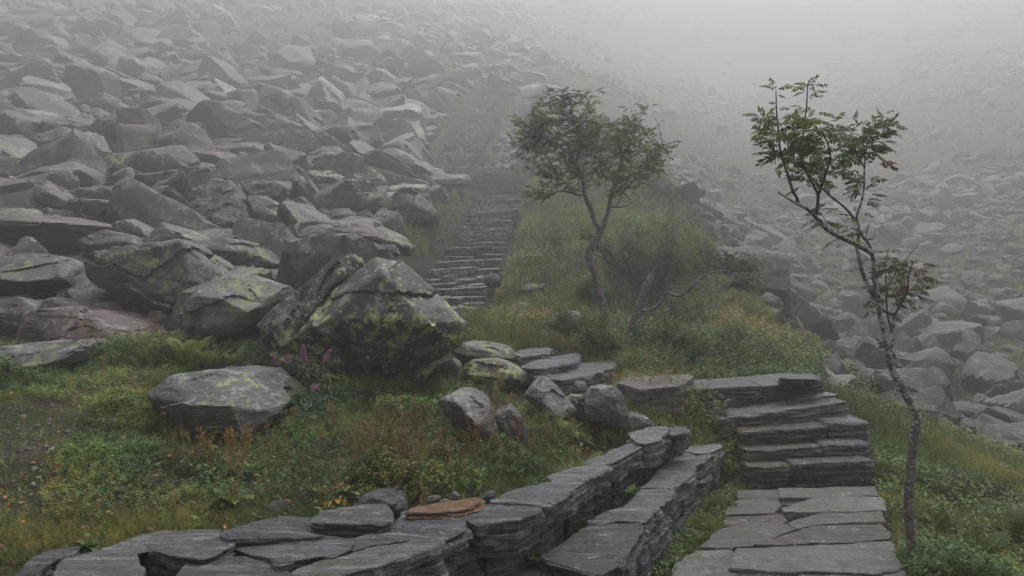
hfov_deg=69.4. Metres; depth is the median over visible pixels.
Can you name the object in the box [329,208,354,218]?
boulder
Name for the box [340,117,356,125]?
boulder
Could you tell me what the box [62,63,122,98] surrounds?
boulder
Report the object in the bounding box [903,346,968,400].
boulder
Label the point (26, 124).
boulder
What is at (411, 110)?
boulder
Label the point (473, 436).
dry stalk
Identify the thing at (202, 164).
boulder
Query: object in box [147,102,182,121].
boulder
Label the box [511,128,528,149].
boulder
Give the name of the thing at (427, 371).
boulder
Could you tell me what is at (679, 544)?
herbs
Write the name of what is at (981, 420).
boulder
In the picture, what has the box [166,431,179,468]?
dry stalk
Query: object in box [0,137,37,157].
boulder
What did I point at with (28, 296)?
boulder
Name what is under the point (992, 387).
boulder
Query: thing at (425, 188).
boulder
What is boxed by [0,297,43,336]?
boulder
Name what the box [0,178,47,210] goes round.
boulder
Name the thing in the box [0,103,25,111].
boulder
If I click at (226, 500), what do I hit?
dock plant
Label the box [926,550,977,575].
fern
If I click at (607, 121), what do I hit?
boulder
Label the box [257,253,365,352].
boulder
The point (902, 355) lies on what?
boulder
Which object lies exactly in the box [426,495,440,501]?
pebble
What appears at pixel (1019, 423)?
boulder
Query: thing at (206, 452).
dry stalk
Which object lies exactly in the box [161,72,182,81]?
boulder
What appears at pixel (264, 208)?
boulder
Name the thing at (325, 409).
fireweed
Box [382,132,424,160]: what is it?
boulder
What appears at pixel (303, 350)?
fireweed
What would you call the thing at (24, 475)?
seedlings
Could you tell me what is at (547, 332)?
boulder
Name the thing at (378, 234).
boulder
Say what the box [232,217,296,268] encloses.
boulder
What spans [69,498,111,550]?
dock plant
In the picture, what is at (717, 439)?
boulder
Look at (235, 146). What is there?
boulder
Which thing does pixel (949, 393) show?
boulder
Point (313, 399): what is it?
fireweed
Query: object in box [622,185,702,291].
shrub
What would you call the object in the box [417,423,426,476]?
dry stalk
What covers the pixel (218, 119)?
boulder
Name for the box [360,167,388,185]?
boulder
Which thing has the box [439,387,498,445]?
boulder
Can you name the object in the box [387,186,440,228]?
boulder
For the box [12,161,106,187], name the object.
boulder
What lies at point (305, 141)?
boulder
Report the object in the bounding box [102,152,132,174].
boulder
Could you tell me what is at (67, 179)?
boulder
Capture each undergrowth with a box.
[158,394,591,501]
[401,154,1023,575]
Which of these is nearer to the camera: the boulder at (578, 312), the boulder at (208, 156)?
the boulder at (578, 312)
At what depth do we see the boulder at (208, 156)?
23.51 m
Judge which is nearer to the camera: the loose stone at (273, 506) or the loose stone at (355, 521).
the loose stone at (355, 521)
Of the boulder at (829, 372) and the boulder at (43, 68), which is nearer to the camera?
the boulder at (829, 372)
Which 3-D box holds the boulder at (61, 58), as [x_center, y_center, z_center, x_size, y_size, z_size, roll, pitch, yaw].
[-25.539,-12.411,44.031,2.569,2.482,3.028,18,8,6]
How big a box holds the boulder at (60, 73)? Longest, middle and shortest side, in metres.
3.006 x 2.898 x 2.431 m
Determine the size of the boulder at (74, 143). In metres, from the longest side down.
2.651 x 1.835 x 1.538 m
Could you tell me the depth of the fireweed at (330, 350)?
6.03 m
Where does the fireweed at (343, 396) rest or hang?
on the ground at (748, 20)
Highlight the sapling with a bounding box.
[579,226,627,307]
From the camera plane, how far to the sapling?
10.36 m
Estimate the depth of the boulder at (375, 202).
19.14 m
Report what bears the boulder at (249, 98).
on the ground at (748, 20)
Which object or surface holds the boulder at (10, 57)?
on the scree
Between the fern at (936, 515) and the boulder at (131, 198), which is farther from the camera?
the boulder at (131, 198)
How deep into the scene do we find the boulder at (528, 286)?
14.08 m
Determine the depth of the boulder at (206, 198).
15.55 m
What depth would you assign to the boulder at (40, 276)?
9.30 m
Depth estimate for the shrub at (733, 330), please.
10.68 m
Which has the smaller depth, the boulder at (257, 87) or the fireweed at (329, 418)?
the fireweed at (329, 418)
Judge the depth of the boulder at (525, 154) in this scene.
34.80 m
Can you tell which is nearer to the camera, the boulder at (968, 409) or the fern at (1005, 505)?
the fern at (1005, 505)
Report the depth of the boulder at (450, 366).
7.18 m
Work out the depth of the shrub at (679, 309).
12.38 m
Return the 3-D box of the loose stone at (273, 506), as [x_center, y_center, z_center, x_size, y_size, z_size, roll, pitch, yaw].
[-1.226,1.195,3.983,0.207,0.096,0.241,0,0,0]
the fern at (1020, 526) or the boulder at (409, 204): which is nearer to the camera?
the fern at (1020, 526)
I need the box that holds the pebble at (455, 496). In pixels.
[449,492,458,499]
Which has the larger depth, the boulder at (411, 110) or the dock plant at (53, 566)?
the boulder at (411, 110)
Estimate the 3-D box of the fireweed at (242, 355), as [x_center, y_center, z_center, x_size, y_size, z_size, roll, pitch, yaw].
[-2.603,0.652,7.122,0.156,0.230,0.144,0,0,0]
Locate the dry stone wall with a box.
[15,426,724,575]
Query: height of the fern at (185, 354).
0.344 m
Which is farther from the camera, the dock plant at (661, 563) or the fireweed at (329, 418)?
the fireweed at (329, 418)
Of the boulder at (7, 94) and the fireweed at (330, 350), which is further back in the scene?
the boulder at (7, 94)
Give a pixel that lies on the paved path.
(763, 549)
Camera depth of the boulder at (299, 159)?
23.43 m
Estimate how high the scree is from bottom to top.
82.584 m
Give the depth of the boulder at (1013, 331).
21.92 m
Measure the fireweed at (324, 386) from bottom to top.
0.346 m
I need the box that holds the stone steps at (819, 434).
[689,373,874,489]
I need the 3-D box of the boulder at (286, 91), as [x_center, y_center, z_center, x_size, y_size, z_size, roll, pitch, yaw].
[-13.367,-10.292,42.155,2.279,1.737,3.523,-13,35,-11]
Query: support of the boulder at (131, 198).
on the ground at (748, 20)
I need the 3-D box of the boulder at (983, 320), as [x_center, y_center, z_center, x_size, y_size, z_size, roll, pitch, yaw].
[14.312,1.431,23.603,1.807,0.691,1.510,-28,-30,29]
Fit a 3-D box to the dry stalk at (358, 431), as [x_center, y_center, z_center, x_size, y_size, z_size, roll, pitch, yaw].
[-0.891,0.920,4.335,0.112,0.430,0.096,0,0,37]
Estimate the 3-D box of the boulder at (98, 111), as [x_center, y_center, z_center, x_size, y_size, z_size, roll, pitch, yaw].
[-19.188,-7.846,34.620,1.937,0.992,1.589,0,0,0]
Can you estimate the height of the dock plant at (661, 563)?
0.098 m
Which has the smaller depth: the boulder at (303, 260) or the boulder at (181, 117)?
the boulder at (303, 260)
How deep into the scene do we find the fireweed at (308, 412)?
5.28 m
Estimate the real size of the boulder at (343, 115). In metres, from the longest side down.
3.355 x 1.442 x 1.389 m
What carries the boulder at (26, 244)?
on the ground at (748, 20)
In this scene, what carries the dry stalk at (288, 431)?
on the ground at (748, 20)
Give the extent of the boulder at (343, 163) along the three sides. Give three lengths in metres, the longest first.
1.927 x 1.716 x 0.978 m
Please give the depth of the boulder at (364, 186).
19.80 m
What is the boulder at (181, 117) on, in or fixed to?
on the scree
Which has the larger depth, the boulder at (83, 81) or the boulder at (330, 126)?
the boulder at (83, 81)
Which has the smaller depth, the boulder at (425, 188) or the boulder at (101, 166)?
the boulder at (101, 166)
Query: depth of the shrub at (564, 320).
10.16 m
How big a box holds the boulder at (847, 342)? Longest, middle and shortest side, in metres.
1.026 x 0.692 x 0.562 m
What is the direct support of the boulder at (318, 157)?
on the scree
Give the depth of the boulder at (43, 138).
24.18 m
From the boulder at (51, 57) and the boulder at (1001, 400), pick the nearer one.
the boulder at (1001, 400)
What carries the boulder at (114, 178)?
on the scree
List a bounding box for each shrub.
[535,214,580,252]
[539,300,600,342]
[564,309,628,360]
[567,258,611,304]
[594,208,662,278]
[620,309,689,353]
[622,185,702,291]
[642,162,684,197]
[647,280,719,328]
[665,311,716,363]
[676,197,722,277]
[701,311,759,352]
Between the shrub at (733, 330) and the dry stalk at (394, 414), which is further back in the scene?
the shrub at (733, 330)
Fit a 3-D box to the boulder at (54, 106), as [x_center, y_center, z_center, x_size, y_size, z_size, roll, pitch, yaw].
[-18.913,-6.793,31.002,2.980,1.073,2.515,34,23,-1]
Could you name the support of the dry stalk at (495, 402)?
on the ground at (748, 20)
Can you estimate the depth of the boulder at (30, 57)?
45.51 m
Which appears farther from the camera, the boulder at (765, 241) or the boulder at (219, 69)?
the boulder at (219, 69)
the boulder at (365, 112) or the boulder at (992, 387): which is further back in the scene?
the boulder at (365, 112)
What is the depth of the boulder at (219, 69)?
45.07 m
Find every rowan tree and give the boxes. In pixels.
[506,85,682,331]
[620,238,770,353]
[741,74,940,559]
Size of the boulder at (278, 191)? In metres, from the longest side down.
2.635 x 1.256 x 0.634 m
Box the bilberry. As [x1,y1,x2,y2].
[0,326,646,528]
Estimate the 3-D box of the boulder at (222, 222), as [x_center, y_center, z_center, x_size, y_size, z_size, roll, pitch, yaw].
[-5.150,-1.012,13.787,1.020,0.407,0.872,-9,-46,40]
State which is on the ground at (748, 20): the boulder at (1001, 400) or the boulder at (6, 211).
the boulder at (1001, 400)
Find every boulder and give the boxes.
[0,51,23,62]
[0,58,60,89]
[0,61,52,70]
[0,87,17,100]
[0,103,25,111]
[0,109,48,138]
[0,134,26,138]
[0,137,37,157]
[0,155,22,172]
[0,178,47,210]
[0,207,42,215]
[0,214,112,254]
[0,238,16,245]
[0,253,84,299]
[0,294,32,299]
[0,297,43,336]
[0,338,107,370]
[3,236,49,254]
[4,128,111,176]
[6,67,18,71]
[11,86,80,114]
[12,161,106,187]
[16,306,159,347]
[19,108,59,115]
[20,76,75,100]
[20,169,79,189]
[21,52,53,61]
[23,100,79,117]
[27,179,76,209]
[28,127,71,146]
[40,118,93,132]
[40,297,101,308]
[41,115,63,118]
[43,209,75,217]
[48,50,67,60]
[52,52,94,65]
[53,63,64,71]
[55,69,62,81]
[55,271,117,302]
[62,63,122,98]
[62,97,74,103]
[63,198,108,222]
[64,288,113,304]
[67,158,109,175]
[68,187,82,194]
[75,123,158,152]
[75,185,112,200]
[77,229,144,258]
[83,239,233,313]
[85,119,125,152]
[86,108,109,114]
[97,92,128,111]
[102,66,133,79]
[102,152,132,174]
[103,167,141,186]
[106,57,118,69]
[106,176,222,230]
[111,219,154,238]
[116,55,159,77]
[116,107,162,133]
[119,77,155,96]
[121,150,189,172]
[134,166,223,191]
[138,95,197,112]
[144,145,200,167]
[144,222,209,241]
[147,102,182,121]
[147,365,303,437]
[151,173,188,197]
[151,185,199,213]
[153,80,210,101]
[153,123,218,151]
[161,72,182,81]
[161,122,205,134]
[169,112,187,123]
[169,266,274,318]
[179,58,202,76]
[180,275,294,336]
[181,73,197,80]
[185,178,251,217]
[186,100,264,142]
[188,83,224,92]
[190,238,279,268]
[191,150,235,164]
[196,228,235,238]
[197,57,248,88]
[200,162,213,165]
[202,90,229,101]
[210,215,236,227]
[211,77,236,92]
[212,138,265,153]
[213,150,308,200]
[227,89,258,108]
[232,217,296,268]
[236,108,289,119]
[237,83,284,93]
[240,111,299,124]
[241,181,291,202]
[245,195,279,221]
[251,109,274,114]
[257,86,289,114]
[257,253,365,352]
[258,89,294,96]
[263,119,309,145]
[268,350,358,383]
[271,270,277,275]
[275,233,394,290]
[277,201,331,225]
[277,257,467,383]
[282,129,345,154]
[283,149,312,170]
[284,96,323,126]
[286,224,297,236]
[288,113,319,129]
[293,164,312,181]
[296,224,336,237]
[298,221,341,232]
[300,176,305,189]
[302,76,346,107]
[304,176,318,197]
[306,170,343,184]
[307,146,345,169]
[312,179,363,210]
[313,97,339,111]
[315,122,384,149]
[317,110,336,125]
[319,123,341,128]
[324,152,372,175]
[327,107,356,124]
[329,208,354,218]
[329,218,374,224]
[335,98,384,122]
[335,222,415,256]
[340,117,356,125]
[341,177,379,192]
[343,91,387,108]
[343,140,374,155]
[358,190,391,213]
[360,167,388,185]
[361,166,429,187]
[363,149,425,181]
[371,118,434,164]
[373,211,403,233]
[377,186,389,191]
[380,103,425,127]
[381,244,399,257]
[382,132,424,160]
[383,148,432,174]
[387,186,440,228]
[389,184,430,199]
[392,361,435,385]
[400,117,424,139]
[429,172,472,188]
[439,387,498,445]
[440,358,460,377]
[451,340,521,365]
[460,357,532,388]
[484,273,501,287]
[495,403,528,444]
[508,148,521,159]
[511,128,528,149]
[517,283,544,293]
[521,107,548,126]
[521,114,573,160]
[525,375,576,421]
[535,326,568,342]
[553,311,585,322]
[566,125,624,157]
[567,381,587,395]
[567,394,588,423]
[584,384,628,428]
[593,116,619,132]
[626,411,652,431]
[694,433,723,443]
[713,244,791,307]
[744,234,773,250]
[789,276,817,301]
[790,288,839,341]
[819,365,834,378]
[821,337,857,347]
[823,374,858,391]
[844,346,913,366]
[845,314,912,353]
[852,334,903,369]
[852,335,908,354]
[863,366,950,393]
[873,222,911,242]
[880,386,961,424]
[896,307,932,338]
[897,353,958,377]
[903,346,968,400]
[911,337,927,352]
[914,332,947,353]
[915,320,984,348]
[946,387,953,401]
[950,343,991,361]
[953,399,988,417]
[959,315,988,326]
[960,351,1018,395]
[970,406,1023,422]
[972,413,1009,427]
[975,424,1023,444]
[982,388,1023,407]
[983,380,1020,392]
[984,380,1023,397]
[994,297,1023,321]
[1001,320,1023,342]
[1010,421,1023,425]
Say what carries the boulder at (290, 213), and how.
on the ground at (748, 20)
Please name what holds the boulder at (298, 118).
on the ground at (748, 20)
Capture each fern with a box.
[162,335,211,368]
[193,344,231,368]
[222,345,244,365]
[921,512,953,530]
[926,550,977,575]
[952,530,1007,558]
[979,503,1023,549]
[983,496,1023,515]
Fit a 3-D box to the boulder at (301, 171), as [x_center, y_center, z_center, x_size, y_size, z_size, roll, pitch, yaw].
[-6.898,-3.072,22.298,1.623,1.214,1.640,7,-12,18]
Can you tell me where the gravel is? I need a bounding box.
[0,394,212,549]
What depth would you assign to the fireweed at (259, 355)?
6.94 m
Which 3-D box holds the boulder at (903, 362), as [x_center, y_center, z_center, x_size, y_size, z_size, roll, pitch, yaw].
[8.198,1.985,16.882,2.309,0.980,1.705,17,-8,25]
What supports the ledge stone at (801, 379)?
on the stone steps at (819, 434)
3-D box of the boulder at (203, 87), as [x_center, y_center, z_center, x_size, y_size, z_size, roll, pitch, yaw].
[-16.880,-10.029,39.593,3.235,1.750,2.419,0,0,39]
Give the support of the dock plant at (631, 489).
on the dry stone wall
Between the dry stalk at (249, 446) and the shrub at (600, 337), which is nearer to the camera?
the dry stalk at (249, 446)
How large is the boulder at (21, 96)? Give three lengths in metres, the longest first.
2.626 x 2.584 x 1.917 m
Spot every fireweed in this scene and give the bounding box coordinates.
[238,345,248,363]
[242,348,255,365]
[251,337,267,365]
[271,357,278,367]
[283,355,296,379]
[287,377,304,412]
[288,387,307,419]
[294,344,310,404]
[300,378,320,416]
[300,400,314,432]
[307,382,325,426]
[312,349,331,402]
[314,374,332,413]
[316,383,334,420]
[321,399,337,431]
[327,382,340,415]
[334,402,349,428]
[336,384,350,408]
[344,395,357,416]
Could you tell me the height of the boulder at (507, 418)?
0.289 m
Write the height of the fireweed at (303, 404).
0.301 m
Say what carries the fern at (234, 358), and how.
on the ground at (748, 20)
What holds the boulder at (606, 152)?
on the ground at (748, 20)
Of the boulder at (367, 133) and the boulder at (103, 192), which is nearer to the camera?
the boulder at (103, 192)
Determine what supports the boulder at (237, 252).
on the scree
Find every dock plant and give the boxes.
[29,556,68,572]
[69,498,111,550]
[95,486,126,498]
[204,426,260,511]
[307,458,361,507]
[521,548,549,563]
[559,435,598,453]
[619,484,640,496]
[654,556,680,570]
[720,453,736,463]
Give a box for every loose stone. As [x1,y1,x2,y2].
[263,499,295,515]
[310,504,394,537]
[353,487,407,518]
[404,497,486,519]
[481,490,495,503]
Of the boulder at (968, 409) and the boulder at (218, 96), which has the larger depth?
the boulder at (218, 96)
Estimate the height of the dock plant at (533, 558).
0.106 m
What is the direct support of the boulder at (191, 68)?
on the scree
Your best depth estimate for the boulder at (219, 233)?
12.86 m
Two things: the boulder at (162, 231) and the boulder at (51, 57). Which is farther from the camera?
the boulder at (51, 57)
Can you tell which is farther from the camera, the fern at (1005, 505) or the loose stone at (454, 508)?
the fern at (1005, 505)
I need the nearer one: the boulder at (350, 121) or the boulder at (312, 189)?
the boulder at (312, 189)
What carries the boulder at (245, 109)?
on the ground at (748, 20)
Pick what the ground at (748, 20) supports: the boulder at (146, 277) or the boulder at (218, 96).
the boulder at (218, 96)
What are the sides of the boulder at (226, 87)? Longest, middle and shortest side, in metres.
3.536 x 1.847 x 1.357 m
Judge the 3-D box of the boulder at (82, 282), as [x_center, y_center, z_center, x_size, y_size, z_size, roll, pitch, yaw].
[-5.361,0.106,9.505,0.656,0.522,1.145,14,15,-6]
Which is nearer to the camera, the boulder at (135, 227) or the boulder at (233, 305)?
the boulder at (233, 305)
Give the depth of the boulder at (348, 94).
43.58 m
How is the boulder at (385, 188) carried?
on the ground at (748, 20)
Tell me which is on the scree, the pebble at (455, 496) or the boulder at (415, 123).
the boulder at (415, 123)
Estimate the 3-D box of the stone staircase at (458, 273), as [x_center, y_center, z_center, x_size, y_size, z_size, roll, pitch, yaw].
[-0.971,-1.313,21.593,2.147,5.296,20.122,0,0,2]
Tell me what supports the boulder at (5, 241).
on the ground at (748, 20)
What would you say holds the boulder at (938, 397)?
on the ground at (748, 20)
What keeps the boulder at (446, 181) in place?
on the scree
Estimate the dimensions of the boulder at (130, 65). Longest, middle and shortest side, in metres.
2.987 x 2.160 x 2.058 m
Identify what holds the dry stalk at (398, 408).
on the ground at (748, 20)
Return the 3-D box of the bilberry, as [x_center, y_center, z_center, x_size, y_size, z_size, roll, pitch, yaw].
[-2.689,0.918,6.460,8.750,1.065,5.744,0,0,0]
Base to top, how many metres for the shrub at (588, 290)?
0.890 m
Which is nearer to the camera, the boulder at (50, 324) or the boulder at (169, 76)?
the boulder at (50, 324)
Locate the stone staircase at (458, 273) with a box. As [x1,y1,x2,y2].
[424,194,522,314]
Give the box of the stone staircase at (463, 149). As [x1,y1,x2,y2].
[436,95,508,179]
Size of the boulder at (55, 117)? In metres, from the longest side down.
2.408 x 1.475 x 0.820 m
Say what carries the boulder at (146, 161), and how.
on the scree
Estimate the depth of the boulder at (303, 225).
13.83 m
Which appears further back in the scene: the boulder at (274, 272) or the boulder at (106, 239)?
the boulder at (106, 239)
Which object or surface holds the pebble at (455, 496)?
on the loose stone at (454, 508)
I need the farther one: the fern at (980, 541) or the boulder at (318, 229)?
the boulder at (318, 229)
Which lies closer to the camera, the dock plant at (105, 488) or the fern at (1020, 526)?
the dock plant at (105, 488)
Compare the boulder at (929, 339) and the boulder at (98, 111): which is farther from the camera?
the boulder at (98, 111)
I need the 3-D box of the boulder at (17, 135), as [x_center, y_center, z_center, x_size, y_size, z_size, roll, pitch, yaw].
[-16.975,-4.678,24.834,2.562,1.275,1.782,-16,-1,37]
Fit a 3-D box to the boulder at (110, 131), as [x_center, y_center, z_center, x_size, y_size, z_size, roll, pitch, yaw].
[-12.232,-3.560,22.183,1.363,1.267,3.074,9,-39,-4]
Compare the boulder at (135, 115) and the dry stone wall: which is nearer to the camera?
the dry stone wall
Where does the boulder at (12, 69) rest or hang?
on the ground at (748, 20)
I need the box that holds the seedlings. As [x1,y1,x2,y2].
[0,380,507,573]
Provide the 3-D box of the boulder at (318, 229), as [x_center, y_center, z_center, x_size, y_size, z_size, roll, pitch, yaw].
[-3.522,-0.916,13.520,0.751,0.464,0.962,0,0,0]
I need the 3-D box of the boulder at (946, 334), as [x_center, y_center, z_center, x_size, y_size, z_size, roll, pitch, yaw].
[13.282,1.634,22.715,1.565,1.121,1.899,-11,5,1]
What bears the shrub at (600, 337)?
on the ground at (748, 20)
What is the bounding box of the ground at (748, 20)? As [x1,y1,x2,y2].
[0,0,1023,575]
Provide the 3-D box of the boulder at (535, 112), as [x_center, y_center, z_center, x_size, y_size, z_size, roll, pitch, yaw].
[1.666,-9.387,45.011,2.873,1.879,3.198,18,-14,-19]
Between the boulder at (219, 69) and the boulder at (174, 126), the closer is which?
the boulder at (174, 126)
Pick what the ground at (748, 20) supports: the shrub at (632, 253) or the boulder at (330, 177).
the shrub at (632, 253)
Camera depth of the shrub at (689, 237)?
14.90 m
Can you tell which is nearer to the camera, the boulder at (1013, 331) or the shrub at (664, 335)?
the shrub at (664, 335)
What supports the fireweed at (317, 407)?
on the ground at (748, 20)
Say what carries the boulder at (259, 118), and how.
on the scree
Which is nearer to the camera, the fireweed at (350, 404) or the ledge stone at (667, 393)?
the fireweed at (350, 404)
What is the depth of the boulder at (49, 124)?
25.44 m
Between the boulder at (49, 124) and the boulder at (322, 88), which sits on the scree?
the boulder at (322, 88)
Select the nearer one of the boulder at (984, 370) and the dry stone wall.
the dry stone wall
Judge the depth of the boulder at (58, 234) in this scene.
12.29 m
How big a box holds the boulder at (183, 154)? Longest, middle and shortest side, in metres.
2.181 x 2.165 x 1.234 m
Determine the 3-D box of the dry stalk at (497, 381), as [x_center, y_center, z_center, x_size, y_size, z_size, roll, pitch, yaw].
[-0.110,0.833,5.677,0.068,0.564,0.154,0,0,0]
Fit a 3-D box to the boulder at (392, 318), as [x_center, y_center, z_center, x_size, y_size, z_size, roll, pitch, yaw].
[-1.280,0.301,7.161,1.741,1.174,1.886,0,0,0]
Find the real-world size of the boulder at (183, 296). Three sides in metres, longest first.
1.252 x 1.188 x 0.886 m
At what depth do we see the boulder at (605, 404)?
5.88 m
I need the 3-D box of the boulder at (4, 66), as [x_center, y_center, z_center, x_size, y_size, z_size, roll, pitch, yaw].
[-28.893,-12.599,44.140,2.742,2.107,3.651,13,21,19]
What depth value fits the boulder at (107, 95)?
36.07 m
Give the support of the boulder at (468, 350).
on the ground at (748, 20)
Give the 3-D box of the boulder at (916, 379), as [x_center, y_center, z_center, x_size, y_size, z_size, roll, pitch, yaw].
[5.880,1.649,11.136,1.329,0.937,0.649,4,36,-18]
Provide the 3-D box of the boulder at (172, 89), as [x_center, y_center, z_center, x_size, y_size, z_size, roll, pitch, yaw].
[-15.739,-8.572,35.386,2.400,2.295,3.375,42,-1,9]
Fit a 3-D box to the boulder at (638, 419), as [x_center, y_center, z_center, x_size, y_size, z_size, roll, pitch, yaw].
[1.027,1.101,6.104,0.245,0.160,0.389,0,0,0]
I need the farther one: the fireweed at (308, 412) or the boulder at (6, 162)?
the boulder at (6, 162)
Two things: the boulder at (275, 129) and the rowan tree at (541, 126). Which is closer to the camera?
the rowan tree at (541, 126)
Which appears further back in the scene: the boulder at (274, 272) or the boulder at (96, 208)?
the boulder at (96, 208)
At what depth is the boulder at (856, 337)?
17.81 m
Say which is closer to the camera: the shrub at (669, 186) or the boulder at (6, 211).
the boulder at (6, 211)
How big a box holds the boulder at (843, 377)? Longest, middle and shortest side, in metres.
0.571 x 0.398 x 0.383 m
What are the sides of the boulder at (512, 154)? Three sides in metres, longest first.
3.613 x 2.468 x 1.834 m
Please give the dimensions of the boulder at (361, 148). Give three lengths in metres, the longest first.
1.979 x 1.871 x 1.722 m
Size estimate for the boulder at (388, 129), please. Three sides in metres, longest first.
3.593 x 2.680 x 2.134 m
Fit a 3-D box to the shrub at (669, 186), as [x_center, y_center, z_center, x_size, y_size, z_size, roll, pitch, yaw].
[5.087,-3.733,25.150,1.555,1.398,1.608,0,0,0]
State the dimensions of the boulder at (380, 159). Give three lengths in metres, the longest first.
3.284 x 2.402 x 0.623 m
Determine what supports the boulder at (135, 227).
on the ground at (748, 20)
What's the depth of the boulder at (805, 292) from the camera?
26.39 m
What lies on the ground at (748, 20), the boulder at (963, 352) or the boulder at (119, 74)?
the boulder at (963, 352)
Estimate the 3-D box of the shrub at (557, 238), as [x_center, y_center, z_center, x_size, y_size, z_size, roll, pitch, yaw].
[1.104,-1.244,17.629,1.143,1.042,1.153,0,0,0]
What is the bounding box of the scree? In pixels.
[0,0,1023,458]
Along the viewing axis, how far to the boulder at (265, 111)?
30.69 m
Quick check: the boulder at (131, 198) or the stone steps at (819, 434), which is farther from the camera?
the boulder at (131, 198)
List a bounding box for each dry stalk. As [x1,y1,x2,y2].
[67,376,83,420]
[77,317,94,364]
[98,352,107,383]
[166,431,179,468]
[189,428,206,484]
[197,426,215,487]
[225,429,241,488]
[237,416,255,493]
[280,406,297,478]
[349,410,368,473]
[375,407,381,439]
[385,393,405,451]
[394,406,410,477]
[396,403,412,457]
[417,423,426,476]
[468,418,478,455]
[489,386,501,425]
[493,361,501,416]
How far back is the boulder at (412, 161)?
27.45 m
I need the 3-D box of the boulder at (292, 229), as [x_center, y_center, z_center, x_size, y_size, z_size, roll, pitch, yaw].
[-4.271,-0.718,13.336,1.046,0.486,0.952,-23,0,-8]
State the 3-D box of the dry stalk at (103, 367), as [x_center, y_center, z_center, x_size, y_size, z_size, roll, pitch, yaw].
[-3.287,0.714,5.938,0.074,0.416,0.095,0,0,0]
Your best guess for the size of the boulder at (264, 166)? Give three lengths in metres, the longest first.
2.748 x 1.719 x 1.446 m
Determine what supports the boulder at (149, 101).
on the ground at (748, 20)
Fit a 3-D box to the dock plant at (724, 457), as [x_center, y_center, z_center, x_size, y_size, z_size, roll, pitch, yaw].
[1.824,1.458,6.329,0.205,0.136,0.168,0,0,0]
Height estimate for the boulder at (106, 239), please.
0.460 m
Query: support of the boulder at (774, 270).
on the ground at (748, 20)
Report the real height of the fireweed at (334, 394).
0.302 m
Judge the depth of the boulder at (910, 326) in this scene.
23.00 m
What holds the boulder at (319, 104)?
on the ground at (748, 20)
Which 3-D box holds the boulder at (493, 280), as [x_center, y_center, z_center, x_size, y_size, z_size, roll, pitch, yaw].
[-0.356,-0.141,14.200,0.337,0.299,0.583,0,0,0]
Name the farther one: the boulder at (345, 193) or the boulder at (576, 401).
the boulder at (345, 193)
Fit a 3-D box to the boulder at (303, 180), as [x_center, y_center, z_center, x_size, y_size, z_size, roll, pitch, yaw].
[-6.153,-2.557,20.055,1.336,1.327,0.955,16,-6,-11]
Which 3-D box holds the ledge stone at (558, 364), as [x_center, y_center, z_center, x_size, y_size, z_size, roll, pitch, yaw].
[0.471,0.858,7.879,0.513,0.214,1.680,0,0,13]
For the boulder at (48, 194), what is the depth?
15.46 m
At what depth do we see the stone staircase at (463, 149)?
44.13 m
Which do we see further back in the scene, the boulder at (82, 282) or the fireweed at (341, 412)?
the boulder at (82, 282)
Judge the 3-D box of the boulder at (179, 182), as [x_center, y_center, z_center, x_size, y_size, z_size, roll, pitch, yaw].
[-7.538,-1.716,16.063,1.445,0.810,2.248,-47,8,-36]
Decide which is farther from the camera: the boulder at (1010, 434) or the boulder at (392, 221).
the boulder at (392, 221)
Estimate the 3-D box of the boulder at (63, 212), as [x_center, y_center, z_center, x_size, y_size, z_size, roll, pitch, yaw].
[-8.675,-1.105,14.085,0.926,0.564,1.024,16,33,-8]
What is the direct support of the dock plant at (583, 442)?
on the ground at (748, 20)
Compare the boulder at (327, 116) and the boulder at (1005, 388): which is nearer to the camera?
the boulder at (1005, 388)
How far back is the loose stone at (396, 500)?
3.94 m
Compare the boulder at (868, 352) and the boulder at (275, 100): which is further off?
the boulder at (275, 100)
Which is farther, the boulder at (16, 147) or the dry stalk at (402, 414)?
the boulder at (16, 147)
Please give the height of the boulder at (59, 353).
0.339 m
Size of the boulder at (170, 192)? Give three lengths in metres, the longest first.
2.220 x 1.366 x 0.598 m
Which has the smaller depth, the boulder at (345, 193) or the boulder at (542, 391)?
the boulder at (542, 391)
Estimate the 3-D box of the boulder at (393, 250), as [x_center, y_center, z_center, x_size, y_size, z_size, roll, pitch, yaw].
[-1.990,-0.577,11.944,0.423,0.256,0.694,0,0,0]
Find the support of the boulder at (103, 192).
on the ground at (748, 20)
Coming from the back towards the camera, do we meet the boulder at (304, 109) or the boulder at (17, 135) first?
the boulder at (304, 109)
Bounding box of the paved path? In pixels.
[671,486,905,575]
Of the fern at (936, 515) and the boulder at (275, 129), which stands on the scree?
the boulder at (275, 129)
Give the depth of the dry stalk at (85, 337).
7.05 m
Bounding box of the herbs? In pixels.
[0,366,740,575]
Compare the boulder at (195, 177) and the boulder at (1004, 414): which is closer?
the boulder at (1004, 414)
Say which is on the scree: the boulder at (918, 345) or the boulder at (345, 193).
the boulder at (918, 345)
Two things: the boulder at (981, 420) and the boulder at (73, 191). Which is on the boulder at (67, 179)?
the boulder at (73, 191)
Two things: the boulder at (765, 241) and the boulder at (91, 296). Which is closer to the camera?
the boulder at (91, 296)
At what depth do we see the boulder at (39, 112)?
29.68 m
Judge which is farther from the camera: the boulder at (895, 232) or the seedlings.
the boulder at (895, 232)
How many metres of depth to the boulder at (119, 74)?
40.42 m
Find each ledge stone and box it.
[514,347,553,364]
[521,353,580,386]
[533,361,616,396]
[617,374,693,416]
[777,374,820,385]

